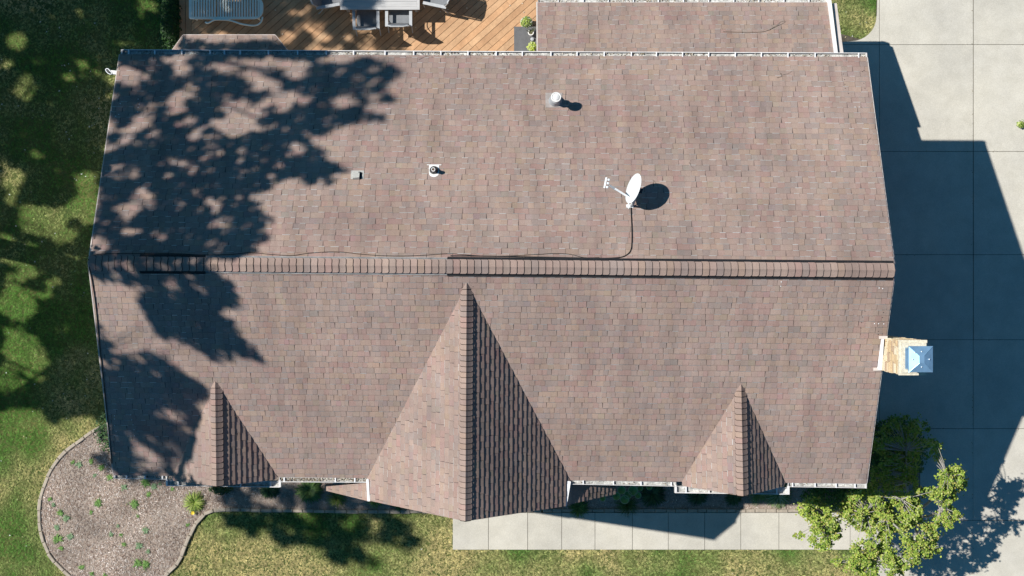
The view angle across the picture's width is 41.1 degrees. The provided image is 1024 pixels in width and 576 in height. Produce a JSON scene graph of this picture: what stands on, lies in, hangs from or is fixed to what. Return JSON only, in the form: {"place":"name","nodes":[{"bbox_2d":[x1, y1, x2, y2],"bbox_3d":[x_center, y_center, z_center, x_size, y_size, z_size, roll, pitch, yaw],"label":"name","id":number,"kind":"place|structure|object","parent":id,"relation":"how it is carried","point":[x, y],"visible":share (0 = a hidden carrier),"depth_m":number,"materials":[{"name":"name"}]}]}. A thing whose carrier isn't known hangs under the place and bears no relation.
{"place":"outdoors","nodes":[
{"label":"outdoors","id":0,"kind":"place"},
{"bbox_2d":[0,0,176,575],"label":"grass","id":1,"kind":"structure","parent":0,"point":[45,365],"depth_m":34.02,"materials":[{"name":"green plant"}]},
{"bbox_2d":[0,0,877,575],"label":"ground","id":2,"kind":"structure","parent":0,"point":[66,144],"depth_m":34.03,"materials":[{"name":"green plant"}]},
{"bbox_2d":[159,0,181,49],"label":"shrub","id":3,"kind":"object","parent":2,"relation":"on","point":[166,26],"visible":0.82,"depth_m":33.47,"materials":[{"name":"green plant"}]},
{"bbox_2d":[179,0,537,50],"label":"deck","id":4,"kind":"structure","parent":2,"relation":"on","point":[476,25],"depth_m":33.65,"materials":[{"name":"brown wood"}]},
{"bbox_2d":[189,0,263,25],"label":"sun lounger","id":5,"kind":"object","parent":4,"relation":"on","point":[229,17],"visible":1,"depth_m":33.29,"materials":[{"name":"plastic"}]},
{"bbox_2d":[310,0,339,13],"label":"patio chair","id":6,"kind":"object","parent":4,"relation":"on","point":[323,4],"visible":0.91,"depth_m":33.02,"materials":[{"name":"metal"}]},
{"bbox_2d":[352,10,380,35],"bbox_3d":[-3.531,-6.500,33.144,0.652,1.024,0.673,-2,90,0],"label":"patio chair","id":7,"kind":"object","parent":4,"relation":"on","point":[368,20],"visible":0.94,"depth_m":33.23,"materials":[{"name":"metal"}]},
{"bbox_2d":[340,0,419,11],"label":"patio table","id":8,"kind":"object","parent":4,"relation":"on","point":[347,5],"visible":1,"depth_m":32.93,"materials":[{"name":"metal"}]},
{"bbox_2d":[385,10,412,32],"bbox_3d":[-2.741,-6.574,33.144,0.652,1.024,0.673,0,90,0],"label":"patio chair","id":9,"kind":"object","parent":4,"relation":"on","point":[400,18],"visible":0.88,"depth_m":33.23,"materials":[{"name":"metal"}]},
{"bbox_2d":[423,0,448,13],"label":"patio chair","id":10,"kind":"object","parent":4,"relation":"on","point":[438,3],"visible":1,"depth_m":33.01,"materials":[{"name":"metal"}]},
{"bbox_2d":[514,27,535,50],"bbox_3d":[0.331,-6.008,33.500,0.563,0.300,0.750,0,90,0],"label":"storage bench","id":11,"kind":"object","parent":4,"relation":"on","point":[522,38],"visible":0.43,"depth_m":33.35,"materials":[{"name":"grey plastic"}]},
{"bbox_2d":[526,27,533,35],"bbox_3d":[0.442,-6.288,33.222,0.247,0.255,0.269,26,90,0],"label":"flower pot","id":12,"kind":"object","parent":11,"relation":"on","point":[530,32],"visible":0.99,"depth_m":33.17,"materials":[{"name":"white ceramic"}]},
{"bbox_2d":[526,41,535,50],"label":"potted succulent","id":13,"kind":"object","parent":11,"relation":"on","point":[532,48],"visible":0.92,"depth_m":33.19,"materials":[{"name":"green plant"}]},
{"bbox_2d":[520,16,532,27],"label":"potted bush","id":14,"kind":"object","parent":4,"relation":"on","point":[526,21],"visible":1,"depth_m":33.30,"materials":[{"name":"green plant"}]},
{"bbox_2d":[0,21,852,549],"bbox_3d":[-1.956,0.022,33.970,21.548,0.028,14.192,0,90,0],"label":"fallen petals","id":15,"kind":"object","parent":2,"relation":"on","point":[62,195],"visible":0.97,"depth_m":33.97,"materials":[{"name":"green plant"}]},
{"bbox_2d":[41,427,919,575],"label":"mulch bed","id":16,"kind":"object","parent":2,"relation":"on","point":[284,493],"visible":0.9,"depth_m":33.99,"materials":[{"name":"brown wood"}]},
{"bbox_2d":[37,511,40,521],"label":"edging stone","id":17,"kind":"object","parent":16,"relation":"on","point":[39,515],"visible":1,"depth_m":33.95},
{"bbox_2d":[37,499,41,510],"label":"edging stone","id":18,"kind":"object","parent":16,"relation":"on","point":[39,504],"visible":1,"depth_m":33.94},
{"bbox_2d":[38,522,41,530],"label":"edging stone","id":19,"kind":"object","parent":16,"relation":"on","point":[39,527],"visible":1,"depth_m":33.95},
{"bbox_2d":[39,531,44,542],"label":"edging stone","id":20,"kind":"object","parent":16,"relation":"on","point":[41,536],"visible":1,"depth_m":33.94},
{"bbox_2d":[39,487,44,498],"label":"edging stone","id":21,"kind":"object","parent":16,"relation":"on","point":[41,492],"visible":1,"depth_m":33.95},
{"bbox_2d":[42,476,48,487],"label":"edging stone","id":22,"kind":"object","parent":16,"relation":"on","point":[45,482],"visible":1,"depth_m":33.95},
{"bbox_2d":[42,542,49,552],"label":"edging stone","id":23,"kind":"object","parent":16,"relation":"on","point":[46,548],"visible":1,"depth_m":33.95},
{"bbox_2d":[46,468,52,476],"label":"edging stone","id":24,"kind":"object","parent":16,"relation":"on","point":[49,472],"visible":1,"depth_m":33.95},
{"bbox_2d":[47,553,55,562],"bbox_3d":[-11.458,6.717,33.967,0.079,0.066,0.266,-37,90,0],"label":"edging stone","id":25,"kind":"object","parent":16,"relation":"on","point":[50,556],"visible":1,"depth_m":33.93,"materials":[{"name":"beige stone"}]},
{"bbox_2d":[50,458,58,468],"bbox_3d":[-11.365,4.370,33.971,0.077,0.057,0.286,35,90,0],"label":"edging stone","id":26,"kind":"object","parent":16,"relation":"on","point":[55,463],"visible":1,"depth_m":33.94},
{"bbox_2d":[52,533,63,543],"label":"weed","id":27,"kind":"object","parent":16,"relation":"on","point":[57,539],"visible":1,"depth_m":33.95,"materials":[{"name":"green plant"}]},
{"bbox_2d":[56,508,62,518],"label":"weed","id":28,"kind":"object","parent":16,"relation":"on","point":[60,513],"visible":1,"depth_m":33.96,"materials":[{"name":"green plant"}]},
{"bbox_2d":[54,561,64,571],"bbox_3d":[-11.259,6.929,33.968,0.292,0.064,0.075,45,90,0],"label":"edging stone","id":29,"kind":"object","parent":16,"relation":"on","point":[59,566],"visible":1,"depth_m":33.94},
{"bbox_2d":[57,450,66,459],"bbox_3d":[-11.190,4.149,33.970,0.088,0.059,0.254,43,90,0],"label":"edging stone","id":30,"kind":"object","parent":16,"relation":"on","point":[62,454],"visible":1,"depth_m":33.94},
{"bbox_2d":[63,512,71,521],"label":"weed","id":31,"kind":"object","parent":16,"relation":"on","point":[65,517],"visible":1,"depth_m":33.96,"materials":[{"name":"green plant"}]},
{"bbox_2d":[66,533,73,538],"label":"weed","id":32,"kind":"object","parent":16,"relation":"on","point":[69,536],"visible":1,"depth_m":33.96,"materials":[{"name":"green plant"}]},
{"bbox_2d":[65,443,75,451],"bbox_3d":[-10.980,3.964,33.973,0.282,0.054,0.082,-37,90,0],"label":"edging stone","id":33,"kind":"object","parent":16,"relation":"on","point":[70,447],"visible":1,"depth_m":33.95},
{"bbox_2d":[75,436,84,444],"bbox_3d":[-10.750,3.801,33.967,0.258,0.065,0.077,-37,90,0],"label":"edging stone","id":34,"kind":"object","parent":16,"relation":"on","point":[79,440],"visible":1,"depth_m":33.94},
{"bbox_2d":[84,431,91,437],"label":"edging stone","id":35,"kind":"object","parent":16,"relation":"on","point":[87,434],"visible":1,"depth_m":33.95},
{"bbox_2d":[93,496,102,506],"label":"weed","id":36,"kind":"object","parent":16,"relation":"on","point":[98,502],"visible":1,"depth_m":33.95,"materials":[{"name":"green plant"}]},
{"bbox_2d":[93,412,109,453],"bbox_3d":[-9.864,3.547,33.656,1.007,0.700,1.142,0,90,0],"label":"shrub","id":37,"kind":"object","parent":16,"relation":"on","point":[102,427],"visible":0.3,"depth_m":33.61,"materials":[{"name":"green plant"}]},
{"bbox_2d":[126,499,138,509],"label":"weed","id":38,"kind":"object","parent":16,"relation":"on","point":[134,504],"visible":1,"depth_m":33.95,"materials":[{"name":"green plant"}]},
{"bbox_2d":[132,559,141,568],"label":"weed","id":39,"kind":"object","parent":16,"relation":"on","point":[137,563],"visible":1,"depth_m":33.95,"materials":[{"name":"green plant"}]},
{"bbox_2d":[135,542,143,548],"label":"weed","id":40,"kind":"object","parent":16,"relation":"on","point":[138,544],"visible":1,"depth_m":33.96,"materials":[{"name":"green plant"}]},
{"bbox_2d":[141,559,149,571],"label":"weed","id":41,"kind":"object","parent":16,"relation":"on","point":[145,564],"visible":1,"depth_m":33.95,"materials":[{"name":"green plant"}]},
{"bbox_2d":[141,526,149,537],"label":"weed","id":42,"kind":"object","parent":16,"relation":"on","point":[145,530],"visible":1,"depth_m":33.95,"materials":[{"name":"green plant"}]},
{"bbox_2d":[141,479,150,486],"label":"weed","id":43,"kind":"object","parent":16,"relation":"on","point":[145,481],"visible":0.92,"depth_m":33.95,"materials":[{"name":"green plant"}]},
{"bbox_2d":[168,564,176,573],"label":"edging stone","id":44,"kind":"object","parent":16,"relation":"on","point":[172,568],"visible":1,"depth_m":33.94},
{"bbox_2d":[175,556,182,565],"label":"edging stone","id":45,"kind":"object","parent":16,"relation":"on","point":[179,560],"visible":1,"depth_m":33.95,"materials":[{"name":"beige stone"}]},
{"bbox_2d":[180,546,186,555],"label":"edging stone","id":46,"kind":"object","parent":16,"relation":"on","point":[183,550],"visible":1,"depth_m":33.94,"materials":[{"name":"beige stone"}]},
{"bbox_2d":[184,535,190,545],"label":"edging stone","id":47,"kind":"object","parent":16,"relation":"on","point":[187,540],"visible":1,"depth_m":33.93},
{"bbox_2d":[189,523,196,535],"bbox_3d":[-7.939,6.013,33.974,0.081,0.052,0.319,26,90,0],"label":"edging stone","id":48,"kind":"object","parent":16,"relation":"on","point":[192,530],"visible":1,"depth_m":33.95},
{"bbox_2d":[182,491,206,515],"bbox_3d":[-7.885,5.338,33.926,0.681,0.195,0.684,0,90,0],"label":"daylily","id":49,"kind":"object","parent":16,"relation":"on","point":[194,502],"visible":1,"depth_m":33.89,"materials":[{"name":"green plant"}]},
{"bbox_2d":[195,514,204,524],"bbox_3d":[-7.763,5.751,33.972,0.087,0.056,0.298,42,90,0],"label":"edging stone","id":50,"kind":"object","parent":16,"relation":"on","point":[200,518],"visible":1,"depth_m":33.94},
{"bbox_2d":[204,509,213,515],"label":"edging stone","id":51,"kind":"object","parent":16,"relation":"on","point":[208,512],"visible":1,"depth_m":33.94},
{"bbox_2d":[214,508,225,511],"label":"edging stone","id":52,"kind":"object","parent":16,"relation":"on","point":[220,510],"visible":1,"depth_m":33.95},
{"bbox_2d":[209,487,233,494],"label":"shrub","id":53,"kind":"object","parent":16,"relation":"on","point":[220,490],"visible":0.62,"depth_m":33.73,"materials":[{"name":"green plant"}]},
{"bbox_2d":[231,508,239,511],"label":"edging stone","id":54,"kind":"object","parent":16,"relation":"on","point":[236,509],"visible":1,"depth_m":33.94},
{"bbox_2d":[241,508,250,511],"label":"edging stone","id":55,"kind":"object","parent":16,"relation":"on","point":[246,509],"visible":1,"depth_m":33.96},
{"bbox_2d":[251,508,260,511],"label":"edging stone","id":56,"kind":"object","parent":16,"relation":"on","point":[255,510],"visible":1,"depth_m":33.94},
{"bbox_2d":[261,509,271,512],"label":"edging stone","id":57,"kind":"object","parent":16,"relation":"on","point":[266,510],"visible":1,"depth_m":33.95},
{"bbox_2d":[259,487,279,498],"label":"leafy plant","id":58,"kind":"object","parent":16,"relation":"on","point":[269,492],"visible":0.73,"depth_m":33.91,"materials":[{"name":"green plant"}]},
{"bbox_2d":[272,509,281,511],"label":"edging stone","id":59,"kind":"object","parent":16,"relation":"on","point":[276,510],"visible":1,"depth_m":33.94,"materials":[{"name":"grey stone"}]},
{"bbox_2d":[282,509,292,511],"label":"edging stone","id":60,"kind":"object","parent":16,"relation":"on","point":[287,510],"visible":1,"depth_m":33.95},
{"bbox_2d":[293,509,302,512],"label":"edging stone","id":61,"kind":"object","parent":16,"relation":"on","point":[298,510],"visible":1,"depth_m":33.94,"materials":[{"name":"grey stone"}]},
{"bbox_2d":[303,509,312,512],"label":"edging stone","id":62,"kind":"object","parent":16,"relation":"on","point":[307,510],"visible":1,"depth_m":33.96,"materials":[{"name":"grey stone"}]},
{"bbox_2d":[293,482,324,503],"bbox_3d":[-5.054,5.023,33.923,0.811,0.183,0.788,0,90,0],"label":"leafy plant","id":63,"kind":"object","parent":16,"relation":"on","point":[309,491],"visible":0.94,"depth_m":33.88,"materials":[{"name":"green plant"}]},
{"bbox_2d":[314,509,324,512],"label":"edging stone","id":64,"kind":"object","parent":16,"relation":"on","point":[319,510],"visible":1,"depth_m":33.95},
{"bbox_2d":[325,510,334,512],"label":"edging stone","id":65,"kind":"object","parent":16,"relation":"on","point":[329,511],"visible":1,"depth_m":33.95,"materials":[{"name":"grey stone"}]},
{"bbox_2d":[325,491,350,509],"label":"shrub","id":66,"kind":"object","parent":16,"relation":"on","point":[337,499],"visible":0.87,"depth_m":33.89,"materials":[{"name":"green plant"}]},
{"bbox_2d":[335,509,346,512],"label":"edging stone","id":67,"kind":"object","parent":16,"relation":"on","point":[340,511],"visible":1,"depth_m":33.94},
{"bbox_2d":[347,510,357,513],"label":"edging stone","id":68,"kind":"object","parent":16,"relation":"on","point":[352,511],"visible":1,"depth_m":33.95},
{"bbox_2d":[368,510,377,513],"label":"edging stone","id":69,"kind":"object","parent":16,"relation":"on","point":[372,511],"visible":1,"depth_m":33.94,"materials":[{"name":"grey stone"}]},
{"bbox_2d":[367,501,383,508],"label":"daylily","id":70,"kind":"object","parent":16,"relation":"on","point":[375,503],"visible":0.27,"depth_m":33.90,"materials":[{"name":"green plant"}]},
{"bbox_2d":[378,510,389,512],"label":"edging stone","id":71,"kind":"object","parent":16,"relation":"on","point":[383,511],"visible":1,"depth_m":33.95,"materials":[{"name":"grey stone"}]},
{"bbox_2d":[390,510,399,513],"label":"edging stone","id":72,"kind":"object","parent":16,"relation":"on","point":[394,512],"visible":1,"depth_m":33.95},
{"bbox_2d":[401,510,409,513],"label":"edging stone","id":73,"kind":"object","parent":16,"relation":"on","point":[405,511],"visible":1,"depth_m":33.95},
{"bbox_2d":[552,508,560,511],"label":"edging stone","id":74,"kind":"object","parent":16,"relation":"on","point":[556,510],"visible":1,"depth_m":33.94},
{"bbox_2d":[568,501,589,519],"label":"daylily","id":75,"kind":"object","parent":16,"relation":"on","point":[580,507],"visible":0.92,"depth_m":33.89,"materials":[{"name":"green plant"}]},
{"bbox_2d":[593,509,603,511],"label":"edging stone","id":76,"kind":"object","parent":16,"relation":"on","point":[598,510],"visible":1,"depth_m":33.94,"materials":[{"name":"grey stone"}]},
{"bbox_2d":[604,508,613,511],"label":"edging stone","id":77,"kind":"object","parent":16,"relation":"on","point":[608,509],"visible":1,"depth_m":33.95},
{"bbox_2d":[600,486,651,503],"bbox_3d":[2.808,5.078,33.793,1.303,0.385,0.497,0,90,0],"label":"hosta","id":78,"kind":"object","parent":16,"relation":"on","point":[626,496],"visible":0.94,"depth_m":33.68,"materials":[{"name":"green plant"}]},
{"bbox_2d":[614,497,638,518],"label":"daylily","id":79,"kind":"object","parent":16,"relation":"on","point":[627,506],"visible":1,"depth_m":33.89,"materials":[{"name":"green plant"}]},
{"bbox_2d":[644,508,654,511],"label":"edging stone","id":80,"kind":"object","parent":16,"relation":"on","point":[649,509],"visible":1,"depth_m":33.95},
{"bbox_2d":[640,486,667,507],"bbox_3d":[3.488,5.132,33.922,0.800,0.181,0.787,0,90,0],"label":"leafy plant","id":81,"kind":"object","parent":16,"relation":"on","point":[653,496],"visible":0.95,"depth_m":33.88,"materials":[{"name":"green plant"}]},
{"bbox_2d":[655,509,665,511],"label":"edging stone","id":82,"kind":"object","parent":16,"relation":"on","point":[660,510],"visible":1,"depth_m":33.94,"materials":[{"name":"grey stone"}]},
{"bbox_2d":[666,509,674,512],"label":"edging stone","id":83,"kind":"object","parent":16,"relation":"on","point":[670,510],"visible":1,"depth_m":33.95,"materials":[{"name":"beige stone"}]},
{"bbox_2d":[676,509,686,511],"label":"edging stone","id":84,"kind":"object","parent":16,"relation":"on","point":[681,510],"visible":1,"depth_m":33.94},
{"bbox_2d":[687,509,696,512],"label":"edging stone","id":85,"kind":"object","parent":16,"relation":"on","point":[691,510],"visible":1,"depth_m":33.95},
{"bbox_2d":[686,493,708,506],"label":"leafy plant","id":86,"kind":"object","parent":16,"relation":"on","point":[697,498],"visible":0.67,"depth_m":33.90,"materials":[{"name":"green plant"}]},
{"bbox_2d":[707,509,716,511],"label":"edging stone","id":87,"kind":"object","parent":16,"relation":"on","point":[711,510],"visible":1,"depth_m":33.94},
{"bbox_2d":[724,494,742,506],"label":"leafy plant","id":88,"kind":"object","parent":16,"relation":"on","point":[732,499],"visible":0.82,"depth_m":33.92,"materials":[{"name":"green plant"}]},
{"bbox_2d":[736,509,745,512],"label":"edging stone","id":89,"kind":"object","parent":16,"relation":"on","point":[740,510],"visible":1,"depth_m":33.95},
{"bbox_2d":[746,509,754,512],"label":"edging stone","id":90,"kind":"object","parent":16,"relation":"on","point":[750,510],"visible":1,"depth_m":33.94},
{"bbox_2d":[748,494,767,505],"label":"daylily","id":91,"kind":"object","parent":16,"relation":"on","point":[756,497],"visible":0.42,"depth_m":33.89,"materials":[{"name":"green plant"}]},
{"bbox_2d":[755,509,765,512],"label":"edging stone","id":92,"kind":"object","parent":16,"relation":"on","point":[760,510],"visible":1,"depth_m":33.94,"materials":[{"name":"beige stone"}]},
{"bbox_2d":[766,509,775,512],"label":"edging stone","id":93,"kind":"object","parent":16,"relation":"on","point":[770,510],"visible":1,"depth_m":33.94,"materials":[{"name":"beige stone"}]},
{"bbox_2d":[764,483,793,508],"bbox_3d":[6.623,5.156,33.963,0.891,0.237,0.901,0,90,0],"label":"daylily","id":94,"kind":"object","parent":16,"relation":"on","point":[779,499],"visible":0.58,"depth_m":33.90,"materials":[{"name":"green plant"}]},
{"bbox_2d":[776,509,787,512],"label":"edging stone","id":95,"kind":"object","parent":16,"relation":"on","point":[781,510],"visible":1,"depth_m":33.95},
{"bbox_2d":[799,487,867,509],"bbox_3d":[8.016,5.163,33.567,1.766,0.879,0.664,0,90,0],"label":"shrub","id":96,"kind":"object","parent":16,"relation":"on","point":[820,492],"visible":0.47,"depth_m":33.50,"materials":[{"name":"green plant"}]},
{"bbox_2d":[792,412,968,575],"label":"ornamental tree","id":97,"kind":"object","parent":16,"relation":"on","point":[887,524],"visible":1,"depth_m":30.85,"materials":[{"name":"green plant"}]},
{"bbox_2d":[869,416,927,483],"bbox_3d":[9.424,4.040,33.381,1.695,1.248,1.766,0,90,0],"label":"shrub","id":98,"kind":"object","parent":16,"relation":"on","point":[873,459],"visible":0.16,"depth_m":33.39,"materials":[{"name":"green plant"}]},
{"bbox_2d":[88,0,932,521],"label":"house","id":99,"kind":"structure","parent":2,"relation":"on","point":[722,326],"depth_m":27.45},
{"bbox_2d":[105,68,115,74],"bbox_3d":[-9.439,-5.168,32.890,0.710,0.120,0.146,9,90,0],"label":"downspout outlet","id":100,"kind":"object","parent":99,"relation":"attached to","point":[110,72],"visible":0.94,"depth_m":32.85,"materials":[{"name":"metal"}]},
{"bbox_2d":[88,252,598,463],"bbox_3d":[-4.073,-0.252,27.434,10.886,1.949,3.881,-23,90,0],"label":"lightning cable","id":101,"kind":"object","parent":99,"relation":"attached to","point":[232,254],"visible":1,"depth_m":26.55,"materials":[{"name":"grey metal"}]},
{"bbox_2d":[351,170,363,179],"bbox_3d":[-3.093,-2.259,27.266,0.260,0.166,0.190,0,90,0],"label":"exhaust vent","id":102,"kind":"object","parent":99,"relation":"on","point":[357,174],"visible":1,"depth_m":27.29,"materials":[{"name":"metal"}]},
{"bbox_2d":[427,164,440,176],"bbox_3d":[-1.563,-2.348,27.263,0.290,0.308,0.264,0,90,0],"label":"plumbing vent","id":103,"kind":"object","parent":99,"relation":"on","point":[433,170],"visible":1,"depth_m":27.31,"materials":[{"name":"rubber"}]},
{"bbox_2d":[450,208,632,257],"bbox_3d":[0.712,-0.684,26.769,3.703,0.526,0.960,-16,90,0],"label":"antenna cable","id":104,"kind":"object","parent":99,"relation":"attached to","point":[552,257],"visible":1,"depth_m":26.52,"materials":[{"name":"black rubber"}]},
{"bbox_2d":[545,92,562,107],"bbox_3d":[0.863,-3.860,27.793,0.350,0.722,0.331,0,90,0],"label":"flue pipe","id":105,"kind":"object","parent":99,"relation":"on","point":[554,100],"visible":1,"depth_m":27.99,"materials":[{"name":"grey metal"}]},
{"bbox_2d":[603,173,642,208],"bbox_3d":[2.163,-1.898,26.681,0.782,0.734,0.669,0,90,0],"label":"satellite dish","id":106,"kind":"object","parent":99,"relation":"attached to","point":[633,189],"visible":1,"depth_m":26.61,"materials":[{"name":"metal"}]},
{"bbox_2d":[832,0,875,38],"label":"grass","id":107,"kind":"structure","parent":2,"relation":"on","point":[862,14],"depth_m":34.02,"materials":[{"name":"green plant"}]},
{"bbox_2d":[168,510,878,575],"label":"grass","id":108,"kind":"structure","parent":0,"point":[255,538],"depth_m":34.02,"materials":[{"name":"green plant"}]},
{"bbox_2d":[453,513,873,549],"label":"path","id":109,"kind":"structure","parent":0,"point":[685,531],"depth_m":33.98,"materials":[{"name":"concrete"}]},
{"bbox_2d":[841,0,1023,575],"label":"driveway","id":110,"kind":"structure","parent":0,"point":[926,97],"depth_m":33.97,"materials":[{"name":"concrete"}]},
{"bbox_2d":[1016,119,1023,127],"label":"weed","id":111,"kind":"object","parent":110,"relation":"on","point":[1020,124],"visible":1,"depth_m":33.81,"materials":[{"name":"green plant"}]},
{"bbox_2d":[885,10,1022,558],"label":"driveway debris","id":112,"kind":"object","parent":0,"point":[972,293],"visible":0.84,"depth_m":33.97,"materials":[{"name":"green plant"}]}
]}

